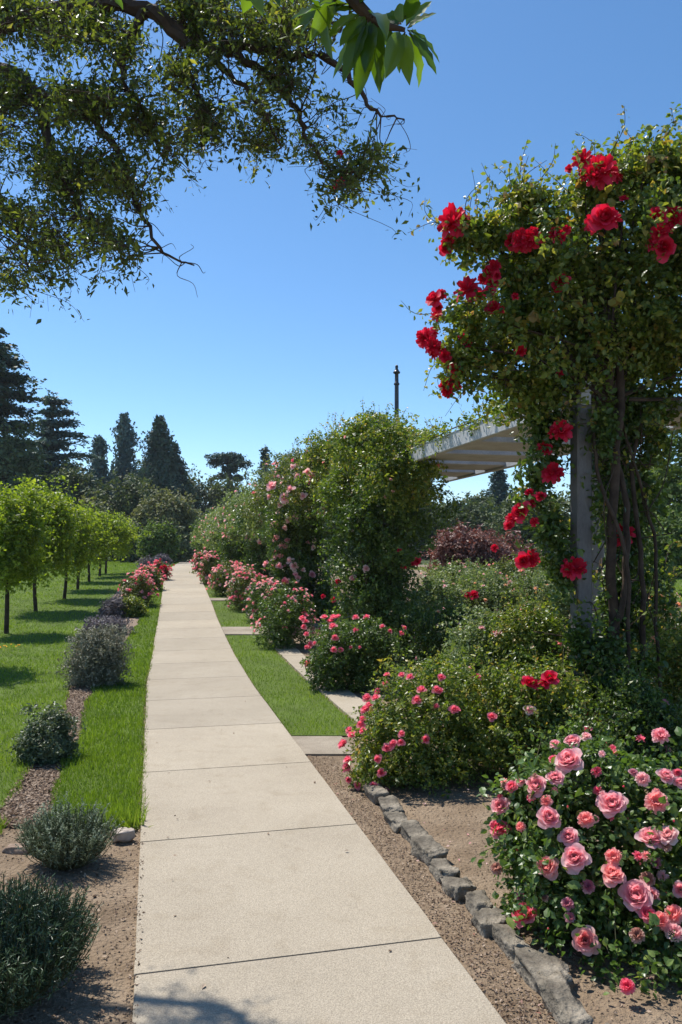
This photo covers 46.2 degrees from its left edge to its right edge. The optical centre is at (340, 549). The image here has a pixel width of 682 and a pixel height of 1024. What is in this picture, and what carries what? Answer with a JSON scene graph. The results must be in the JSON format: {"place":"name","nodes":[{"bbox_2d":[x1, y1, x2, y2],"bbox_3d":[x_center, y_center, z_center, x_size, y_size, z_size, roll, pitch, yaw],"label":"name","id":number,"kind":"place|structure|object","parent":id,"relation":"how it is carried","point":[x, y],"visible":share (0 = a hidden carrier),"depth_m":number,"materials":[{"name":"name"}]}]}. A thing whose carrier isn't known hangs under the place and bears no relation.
{"place":"outdoors","nodes":[
{"label":"outdoors","id":0,"kind":"place"},
{"bbox_2d":[0,827,135,1023],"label":"gravel","id":1,"kind":"structure","parent":0,"point":[116,1013],"depth_m":3.52,"materials":[{"name":"brown gravel"}]},
{"bbox_2d":[0,557,138,807],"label":"lawn","id":2,"kind":"structure","parent":0,"point":[30,600],"depth_m":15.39,"materials":[{"name":"green plant"}]},
{"bbox_2d":[0,327,48,476],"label":"conifer tree","id":3,"kind":"object","parent":2,"relation":"on","point":[15,381],"visible":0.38,"depth_m":60.59,"materials":[{"name":"green plant"}]},
{"bbox_2d":[0,420,53,496],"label":"broadleaf tree","id":4,"kind":"object","parent":2,"relation":"on","point":[12,450],"visible":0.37,"depth_m":56.50,"materials":[{"name":"green plant"}]},
{"bbox_2d":[0,475,64,633],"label":"young tree","id":5,"kind":"object","parent":2,"relation":"on","point":[23,533],"visible":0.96,"depth_m":15.37,"materials":[{"name":"green plant"}]},
{"bbox_2d":[4,474,85,611],"bbox_3d":[-7.309,-0.114,19.205,2.339,3.410,2.303,0,0,-15],"label":"young tree","id":6,"kind":"object","parent":2,"relation":"on","point":[60,522],"visible":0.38,"depth_m":19.10,"materials":[{"name":"green plant"}]},
{"bbox_2d":[27,390,104,486],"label":"conifer tree","id":7,"kind":"object","parent":2,"relation":"on","point":[50,414],"visible":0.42,"depth_m":71.62,"materials":[{"name":"green plant"}]},
{"bbox_2d":[41,457,106,506],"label":"broadleaf tree","id":8,"kind":"object","parent":2,"relation":"on","point":[74,477],"visible":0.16,"depth_m":67.06,"materials":[{"name":"green plant"}]},
{"bbox_2d":[53,499,102,598],"bbox_3d":[-7.482,0.018,21.824,2.112,2.861,1.853,0,0,27],"label":"young tree","id":9,"kind":"object","parent":2,"relation":"on","point":[80,563],"visible":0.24,"depth_m":21.69,"materials":[{"name":"green plant"}]},
{"bbox_2d":[62,497,117,589],"bbox_3d":[-8.025,-0.172,24.443,1.972,2.998,1.844,0,0,-41],"label":"young tree","id":10,"kind":"object","parent":2,"relation":"on","point":[93,556],"visible":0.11,"depth_m":24.43,"materials":[{"name":"green plant"}]},
{"bbox_2d":[71,488,110,560],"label":"broadleaf tree","id":11,"kind":"object","parent":2,"relation":"on","point":[101,507],"visible":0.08,"depth_m":59.68,"materials":[{"name":"green plant"}]},
{"bbox_2d":[81,434,117,552],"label":"conifer tree","id":12,"kind":"object","parent":2,"relation":"on","point":[99,466],"visible":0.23,"depth_m":84.54,"materials":[{"name":"green plant"}]},
{"bbox_2d":[82,502,121,581],"bbox_3d":[-8.736,-0.239,27.448,2.086,2.880,2.047,0,0,44],"label":"young tree","id":13,"kind":"object","parent":2,"relation":"on","point":[105,526],"visible":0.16,"depth_m":27.38,"materials":[{"name":"green plant"}]},
{"bbox_2d":[98,510,139,576],"bbox_3d":[-8.822,-0.213,29.963,2.384,2.630,2.330,0,0,0],"label":"young tree","id":14,"kind":"object","parent":2,"relation":"on","point":[118,526],"visible":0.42,"depth_m":29.95,"materials":[{"name":"green plant"}]},
{"bbox_2d":[82,468,156,559],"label":"broadleaf tree","id":15,"kind":"object","parent":2,"relation":"on","point":[132,495],"visible":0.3,"depth_m":64.70,"materials":[{"name":"green plant"}]},
{"bbox_2d":[106,412,142,501],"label":"conifer tree","id":16,"kind":"object","parent":2,"relation":"on","point":[125,441],"visible":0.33,"depth_m":89.35,"materials":[{"name":"green plant"}]},
{"bbox_2d":[104,511,150,573],"bbox_3d":[-9.623,-0.270,32.303,3.457,2.676,2.560,0,0,0],"label":"young tree","id":17,"kind":"object","parent":2,"relation":"on","point":[133,530],"visible":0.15,"depth_m":32.36,"materials":[{"name":"green plant"}]},
{"bbox_2d":[114,513,146,562],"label":"broadleaf tree","id":18,"kind":"object","parent":2,"relation":"on","point":[133,558],"visible":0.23,"depth_m":53.49,"materials":[{"name":"green plant"}]},
{"bbox_2d":[134,516,187,563],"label":"broadleaf tree","id":19,"kind":"object","parent":2,"relation":"on","point":[162,539],"visible":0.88,"depth_m":49.40,"materials":[{"name":"green plant"}]},
{"bbox_2d":[119,414,203,504],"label":"conifer tree","id":20,"kind":"object","parent":2,"relation":"on","point":[159,453],"visible":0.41,"depth_m":83.07,"materials":[{"name":"green plant"}]},
{"bbox_2d":[124,483,213,562],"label":"broadleaf tree","id":21,"kind":"object","parent":2,"relation":"on","point":[178,513],"visible":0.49,"depth_m":55.02,"materials":[{"name":"green plant"}]},
{"bbox_2d":[167,440,213,517],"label":"conifer tree","id":22,"kind":"object","parent":2,"relation":"on","point":[178,468],"visible":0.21,"depth_m":85.74,"materials":[{"name":"green plant"}]},
{"bbox_2d":[190,469,228,518],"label":"broadleaf tree","id":23,"kind":"object","parent":2,"relation":"on","point":[208,487],"visible":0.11,"depth_m":91.31,"materials":[{"name":"green plant"}]},
{"bbox_2d":[201,576,362,735],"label":"grass verge","id":24,"kind":"object","parent":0,"point":[279,663],"depth_m":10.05,"materials":[{"name":"green plant"}]},
{"bbox_2d":[211,600,254,626],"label":"grass","id":25,"kind":"structure","parent":24,"relation":"on","point":[229,622],"depth_m":17.98,"materials":[{"name":"green plant"}]},
{"bbox_2d":[210,598,355,755],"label":"crossing path","id":26,"kind":"structure","parent":0,"point":[317,745],"depth_m":7.01,"materials":[{"name":"concrete"}]},
{"bbox_2d":[132,561,505,1023],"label":"path","id":27,"kind":"structure","parent":0,"point":[233,882],"depth_m":3.99,"materials":[{"name":"concrete"}]},
{"bbox_2d":[125,663,151,1023],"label":"leaf litter","id":28,"kind":"object","parent":27,"relation":"on","point":[134,886],"visible":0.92,"depth_m":3.73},
{"bbox_2d":[0,565,681,1023],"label":"soil","id":29,"kind":"structure","parent":0,"point":[446,811],"depth_m":3.80,"materials":[{"name":"brown soil"}]},
{"bbox_2d":[0,870,103,1019],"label":"rosemary","id":30,"kind":"object","parent":29,"relation":"on","point":[38,955],"visible":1,"depth_m":2.98,"materials":[{"name":"green plant"}]},
{"bbox_2d":[12,791,124,870],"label":"lavender","id":31,"kind":"object","parent":29,"relation":"on","point":[60,843],"visible":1,"depth_m":4.24,"materials":[{"name":"green plant"}]},
{"bbox_2d":[2,578,140,821],"bbox_3d":[-6.210,1.275,24.448,1.229,0.842,39.946,0,0,-11],"label":"mulch bed","id":32,"kind":"object","parent":29,"relation":"on","point":[135,621],"visible":0.18,"depth_m":6.15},
{"bbox_2d":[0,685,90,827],"bbox_3d":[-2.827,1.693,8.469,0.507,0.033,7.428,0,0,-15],"label":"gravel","id":33,"kind":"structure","parent":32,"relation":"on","point":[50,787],"depth_m":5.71,"materials":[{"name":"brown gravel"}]},
{"bbox_2d":[5,699,87,766],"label":"shrub","id":34,"kind":"object","parent":32,"relation":"on","point":[47,738],"visible":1,"depth_m":6.37,"materials":[{"name":"green plant"}]},
{"bbox_2d":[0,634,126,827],"bbox_3d":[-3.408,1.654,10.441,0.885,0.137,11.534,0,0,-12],"label":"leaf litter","id":35,"kind":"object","parent":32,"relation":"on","point":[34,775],"visible":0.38,"depth_m":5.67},
{"bbox_2d":[49,618,135,689],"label":"shrub","id":36,"kind":"object","parent":32,"relation":"on","point":[97,659],"visible":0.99,"depth_m":9.89,"materials":[{"name":"grey plant"}]},
{"bbox_2d":[75,614,136,635],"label":"shrub","id":37,"kind":"object","parent":32,"relation":"on","point":[95,622],"visible":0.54,"depth_m":15.27,"materials":[{"name":"purple plant"}]},
{"bbox_2d":[95,594,127,617],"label":"shrub","id":38,"kind":"object","parent":32,"relation":"on","point":[112,606],"visible":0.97,"depth_m":18.21,"materials":[{"name":"purple plant"}]},
{"bbox_2d":[119,593,150,617],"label":"shrub","id":39,"kind":"object","parent":32,"relation":"on","point":[136,607],"visible":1,"depth_m":18.34,"materials":[{"name":"green plant"}]},
{"bbox_2d":[118,567,158,605],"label":"rose bush","id":40,"kind":"object","parent":32,"relation":"on","point":[139,586],"visible":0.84,"depth_m":20.16,"materials":[{"name":"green plant"}]},
{"bbox_2d":[134,561,166,590],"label":"rose bush","id":41,"kind":"object","parent":32,"relation":"on","point":[157,578],"visible":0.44,"depth_m":24.12,"materials":[{"name":"pink plant"}]},
{"bbox_2d":[49,561,180,830],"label":"grass verge","id":42,"kind":"object","parent":29,"relation":"on","point":[121,708],"depth_m":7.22,"materials":[{"name":"green plant"}]},
{"bbox_2d":[112,827,134,842],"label":"pale stone","id":43,"kind":"object","parent":29,"relation":"on","point":[127,834],"visible":0.8,"depth_m":4.64,"materials":[{"name":"white stone"}]},
{"bbox_2d":[153,558,174,579],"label":"rose bush","id":44,"kind":"object","parent":29,"relation":"on","point":[163,567],"visible":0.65,"depth_m":27.96,"materials":[{"name":"pink plant"}]},
{"bbox_2d":[196,550,225,583],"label":"rose bush","id":45,"kind":"object","parent":29,"relation":"on","point":[206,564],"visible":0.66,"depth_m":26.33,"materials":[{"name":"pink plant"}]},
{"bbox_2d":[0,0,430,323],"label":"overhanging tree","id":46,"kind":"object","parent":29,"relation":"on","point":[184,25],"visible":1,"depth_m":3.38,"materials":[{"name":"green plant"}]},
{"bbox_2d":[205,560,244,596],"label":"rose bush","id":47,"kind":"object","parent":29,"relation":"on","point":[216,584],"visible":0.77,"depth_m":22.57,"materials":[{"name":"pink plant"}]},
{"bbox_2d":[223,564,271,611],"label":"rose bush","id":48,"kind":"object","parent":29,"relation":"on","point":[236,590],"visible":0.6,"depth_m":19.42,"materials":[{"name":"pink plant"}]},
{"bbox_2d":[241,572,289,623],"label":"rose bush","id":49,"kind":"object","parent":29,"relation":"on","point":[259,588],"visible":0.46,"depth_m":17.09,"materials":[{"name":"pink plant"}]},
{"bbox_2d":[115,0,439,99],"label":"magnolia tree","id":50,"kind":"object","parent":29,"relation":"on","point":[367,35],"visible":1,"depth_m":2.32,"materials":[{"name":"green plant"}]},
{"bbox_2d":[249,579,322,649],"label":"rose bush","id":51,"kind":"object","parent":29,"relation":"on","point":[281,625],"visible":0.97,"depth_m":13.64,"materials":[{"name":"green plant"}]},
{"bbox_2d":[246,610,377,740],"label":"path","id":52,"kind":"structure","parent":29,"relation":"on","point":[346,700],"depth_m":9.43,"materials":[{"name":"concrete"}]},
{"bbox_2d":[299,613,414,692],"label":"rose bush","id":53,"kind":"object","parent":29,"relation":"on","point":[348,664],"visible":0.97,"depth_m":9.56,"materials":[{"name":"green plant"}]},
{"bbox_2d":[363,784,388,804],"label":"edging stone","id":54,"kind":"object","parent":29,"relation":"on","point":[373,793],"visible":0.76,"depth_m":5.39,"materials":[{"name":"grey stone"}]},
{"bbox_2d":[378,795,404,813],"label":"edging stone","id":55,"kind":"object","parent":29,"relation":"on","point":[390,803],"visible":0.64,"depth_m":5.18,"materials":[{"name":"grey stone"}]},
{"bbox_2d":[383,811,407,833],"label":"edging stone","id":56,"kind":"object","parent":29,"relation":"on","point":[394,819],"visible":0.79,"depth_m":4.90,"materials":[{"name":"grey stone"}]},
{"bbox_2d":[400,820,428,846],"bbox_3d":[0.439,1.675,4.685,0.120,0.122,0.267,0,0,-16],"label":"edging stone","id":57,"kind":"object","parent":29,"relation":"on","point":[410,829],"visible":0.56,"depth_m":4.70,"materials":[{"name":"grey stone"}]},
{"bbox_2d":[411,835,448,865],"bbox_3d":[0.489,1.680,4.440,0.161,0.130,0.279,0,0,-22],"label":"edging stone","id":58,"kind":"object","parent":29,"relation":"on","point":[426,849],"visible":0.76,"depth_m":4.39,"materials":[{"name":"grey stone"}]},
{"bbox_2d":[307,755,556,1023],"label":"gravel","id":59,"kind":"structure","parent":29,"relation":"on","point":[461,945],"depth_m":3.64,"materials":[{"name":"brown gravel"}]},
{"bbox_2d":[403,567,469,614],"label":"rose bush","id":60,"kind":"object","parent":29,"relation":"on","point":[443,588],"visible":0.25,"depth_m":14.92,"materials":[{"name":"green plant"}]},
{"bbox_2d":[336,642,540,798],"bbox_3d":[0.780,1.223,6.165,1.646,1.037,1.507,0,0,0],"label":"rose bush","id":61,"kind":"object","parent":29,"relation":"on","point":[423,738],"visible":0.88,"depth_m":5.78,"materials":[{"name":"green plant"}]},
{"bbox_2d":[398,591,481,671],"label":"rose bush","id":62,"kind":"object","parent":29,"relation":"on","point":[424,640],"visible":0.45,"depth_m":11.16,"materials":[{"name":"green plant"}]},
{"bbox_2d":[429,858,460,883],"bbox_3d":[0.531,1.686,4.184,0.117,0.119,0.278,0,0,-13],"label":"edging stone","id":63,"kind":"object","parent":29,"relation":"on","point":[439,868],"visible":0.75,"depth_m":4.12,"materials":[{"name":"grey stone"}]},
{"bbox_2d":[233,381,681,706],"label":"pergola","id":64,"kind":"object","parent":29,"relation":"on","point":[483,449],"visible":0.2,"depth_m":8.51,"materials":[{"name":"grey paint"}]},
{"bbox_2d":[186,509,214,553],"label":"climbing rose","id":65,"kind":"object","parent":64,"relation":"attached to","point":[196,536],"visible":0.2,"depth_m":40.32,"materials":[{"name":"green plant"}]},
{"bbox_2d":[198,508,237,565],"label":"climbing rose","id":66,"kind":"object","parent":64,"relation":"attached to","point":[207,527],"visible":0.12,"depth_m":34.63,"materials":[{"name":"green plant"}]},
{"bbox_2d":[205,489,265,571],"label":"climbing rose","id":67,"kind":"object","parent":64,"relation":"attached to","point":[223,512],"visible":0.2,"depth_m":29.10,"materials":[{"name":"green plant"}]},
{"bbox_2d":[221,463,322,590],"bbox_3d":[-2.110,-0.527,23.855,2.831,3.739,6.965,0,0,-13],"label":"climbing rose","id":68,"kind":"object","parent":64,"relation":"attached to","point":[250,537],"visible":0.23,"depth_m":23.41,"materials":[{"name":"green plant"}]},
{"bbox_2d":[236,434,359,622],"bbox_3d":[-0.716,-0.477,18.198,2.936,4.200,6.738,0,0,-13],"label":"climbing rose","id":69,"kind":"object","parent":64,"relation":"attached to","point":[281,495],"visible":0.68,"depth_m":17.57,"materials":[{"name":"green plant"}]},
{"bbox_2d":[290,400,466,658],"bbox_3d":[0.438,-0.383,13.276,2.576,4.298,5.456,0,0,-25],"label":"climbing rose","id":70,"kind":"object","parent":64,"relation":"attached to","point":[353,488],"visible":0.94,"depth_m":11.98,"materials":[{"name":"green plant"}]},
{"bbox_2d":[365,396,508,472],"bbox_3d":[1.190,-1.484,9.979,0.824,0.843,4.797,0,0,-14],"label":"climbing vine","id":71,"kind":"object","parent":64,"relation":"attached to","point":[425,437],"visible":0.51,"depth_m":9.88,"materials":[{"name":"green plant"}]},
{"bbox_2d":[399,102,681,723],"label":"climbing rose","id":72,"kind":"object","parent":64,"relation":"attached to","point":[610,351],"visible":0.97,"depth_m":6.52,"materials":[{"name":"green plant"}]},
{"bbox_2d":[440,876,476,900],"bbox_3d":[0.586,1.685,3.969,0.170,0.111,0.219,0,0,0],"label":"edging stone","id":73,"kind":"object","parent":29,"relation":"on","point":[456,888],"visible":0.81,"depth_m":3.91,"materials":[{"name":"grey stone"}]},
{"bbox_2d":[415,554,506,591],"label":"rose bush","id":74,"kind":"object","parent":29,"relation":"on","point":[455,569],"visible":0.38,"depth_m":21.52,"materials":[{"name":"green plant"}]},
{"bbox_2d":[419,518,510,584],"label":"purple shrub","id":75,"kind":"object","parent":29,"relation":"on","point":[461,545],"visible":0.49,"depth_m":23.33,"materials":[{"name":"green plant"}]},
{"bbox_2d":[428,589,526,735],"bbox_3d":[1.378,1.047,7.253,1.195,1.378,1.246,0,0,0],"label":"rose bush","id":76,"kind":"object","parent":29,"relation":"on","point":[476,636],"visible":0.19,"depth_m":7.13,"materials":[{"name":"green plant"}]},
{"bbox_2d":[465,889,492,915],"bbox_3d":[0.652,1.684,3.770,0.118,0.129,0.182,0,0,-11],"label":"edging stone","id":77,"kind":"object","parent":29,"relation":"on","point":[477,900],"visible":0.56,"depth_m":3.76,"materials":[{"name":"grey stone"}]},
{"bbox_2d":[471,907,508,938],"bbox_3d":[0.672,1.687,3.597,0.142,0.121,0.172,0,0,-13],"label":"edging stone","id":78,"kind":"object","parent":29,"relation":"on","point":[483,920],"visible":0.78,"depth_m":3.56,"materials":[{"name":"grey stone"}]},
{"bbox_2d":[456,558,529,628],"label":"rose bush","id":79,"kind":"object","parent":29,"relation":"on","point":[479,594],"visible":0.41,"depth_m":15.28,"materials":[{"name":"green plant"}]},
{"bbox_2d":[491,923,531,961],"bbox_3d":[0.730,1.685,3.418,0.118,0.107,0.250,0,0,-16],"label":"edging stone","id":80,"kind":"object","parent":29,"relation":"on","point":[507,938],"visible":0.69,"depth_m":3.39,"materials":[{"name":"grey stone"}]},
{"bbox_2d":[481,549,553,588],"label":"rose bush","id":81,"kind":"object","parent":29,"relation":"on","point":[507,565],"visible":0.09,"depth_m":22.13,"materials":[{"name":"green plant"}]},
{"bbox_2d":[471,564,569,633],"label":"rose bush","id":82,"kind":"object","parent":29,"relation":"on","point":[535,583],"visible":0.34,"depth_m":14.94,"materials":[{"name":"green plant"}]},
{"bbox_2d":[497,529,544,573],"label":"purple shrub","id":83,"kind":"object","parent":29,"relation":"on","point":[510,545],"visible":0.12,"depth_m":25.70,"materials":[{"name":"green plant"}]},
{"bbox_2d":[470,583,583,685],"bbox_3d":[1.696,1.006,6.955,1.113,1.456,1.011,0,0,24],"label":"rose bush","id":84,"kind":"object","parent":29,"relation":"on","point":[519,635],"visible":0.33,"depth_m":6.83,"materials":[{"name":"green plant"}]},
{"bbox_2d":[466,642,605,777],"bbox_3d":[1.532,1.213,6.113,1.191,1.049,1.098,0,0,15],"label":"rose bush","id":85,"kind":"object","parent":29,"relation":"on","point":[549,693],"visible":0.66,"depth_m":5.89,"materials":[{"name":"green plant"}]},
{"bbox_2d":[511,947,574,995],"bbox_3d":[0.797,1.677,3.181,0.168,0.120,0.315,0,0,-13],"label":"edging stone","id":86,"kind":"object","parent":29,"relation":"on","point":[532,967],"visible":0.75,"depth_m":3.16,"materials":[{"name":"grey stone"}]},
{"bbox_2d":[537,970,593,1023],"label":"edging stone","id":87,"kind":"object","parent":29,"relation":"on","point":[562,1003],"visible":1,"depth_m":2.91,"materials":[{"name":"grey stone"}]},
{"bbox_2d":[471,720,681,998],"bbox_3d":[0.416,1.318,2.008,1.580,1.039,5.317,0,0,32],"label":"rose bush","id":88,"kind":"object","parent":29,"relation":"on","point":[567,881],"visible":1,"depth_m":3.47,"materials":[{"name":"pink plant"}]},
{"bbox_2d":[512,697,648,775],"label":"rose bush","id":89,"kind":"object","parent":29,"relation":"on","point":[582,727],"visible":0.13,"depth_m":5.57,"materials":[{"name":"green plant"}]},
{"bbox_2d":[566,639,681,775],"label":"rose bush","id":90,"kind":"object","parent":29,"relation":"on","point":[643,710],"visible":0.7,"depth_m":5.95,"materials":[{"name":"green plant"}]},
{"bbox_2d":[633,568,681,667],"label":"rose bush","id":91,"kind":"object","parent":29,"relation":"on","point":[678,602],"visible":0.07,"depth_m":11.16,"materials":[{"name":"green plant"}]},
{"bbox_2d":[637,602,681,728],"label":"rose bush","id":92,"kind":"object","parent":29,"relation":"on","point":[672,683],"visible":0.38,"depth_m":7.33,"materials":[{"name":"green plant"}]},
{"bbox_2d":[0,0,681,547],"label":"sky","id":93,"kind":"structure","parent":0,"point":[290,325],"materials":[{"name":"blue"}]},
{"bbox_2d":[168,552,604,564],"bbox_3d":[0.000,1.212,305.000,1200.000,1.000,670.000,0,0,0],"label":"ground","id":94,"kind":"structure","parent":0,"point":[424,561],"depth_m":59.33,"materials":[{"name":"plant"}]},
{"bbox_2d":[197,476,246,511],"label":"broadleaf tree","id":95,"kind":"object","parent":94,"relation":"on","point":[220,494],"visible":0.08,"depth_m":89.58,"materials":[{"name":"green plant"}]},
{"bbox_2d":[203,451,254,483],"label":"pine tree","id":96,"kind":"object","parent":94,"relation":"on","point":[231,461],"visible":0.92,"depth_m":104.34,"materials":[{"name":"green plant"}]},
{"bbox_2d":[406,500,455,559],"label":"broadleaf tree","id":97,"kind":"object","parent":94,"relation":"on","point":[432,535],"visible":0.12,"depth_m":68.23,"materials":[{"name":"green plant"}]},
{"bbox_2d":[423,491,502,547],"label":"broadleaf tree","id":98,"kind":"object","parent":94,"relation":"on","point":[475,513],"visible":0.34,"depth_m":64.88,"materials":[{"name":"green plant"}]},
{"bbox_2d":[482,469,512,534],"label":"conifer tree","id":99,"kind":"object","parent":94,"relation":"on","point":[499,486],"visible":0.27,"depth_m":77.59,"materials":[{"name":"green plant"}]},
{"bbox_2d":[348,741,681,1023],"bbox_3d":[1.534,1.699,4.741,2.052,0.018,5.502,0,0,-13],"label":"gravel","id":100,"kind":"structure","parent":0,"point":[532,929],"depth_m":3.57,"materials":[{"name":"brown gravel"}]},
{"bbox_2d":[537,565,681,601],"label":"lawn","id":101,"kind":"structure","parent":0,"point":[680,584],"depth_m":26.80,"materials":[{"name":"green plant"}]},
{"bbox_2d":[483,491,567,560],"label":"broadleaf tree","id":102,"kind":"object","parent":101,"relation":"on","point":[505,510],"visible":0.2,"depth_m":58.94,"materials":[{"name":"green plant"}]},
{"bbox_2d":[548,480,606,556],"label":"broadleaf tree","id":103,"kind":"object","parent":101,"relation":"on","point":[561,512],"visible":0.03,"depth_m":49.59,"materials":[{"name":"green plant"}]},
{"bbox_2d":[637,505,681,577],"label":"broadleaf tree","id":104,"kind":"object","parent":101,"relation":"on","point":[673,524],"visible":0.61,"depth_m":29.45,"materials":[{"name":"green plant"}]},
{"bbox_2d":[643,395,681,569],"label":"broadleaf tree","id":105,"kind":"object","parent":101,"relation":"on","point":[675,488],"visible":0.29,"depth_m":31.70,"materials":[{"name":"green plant"}]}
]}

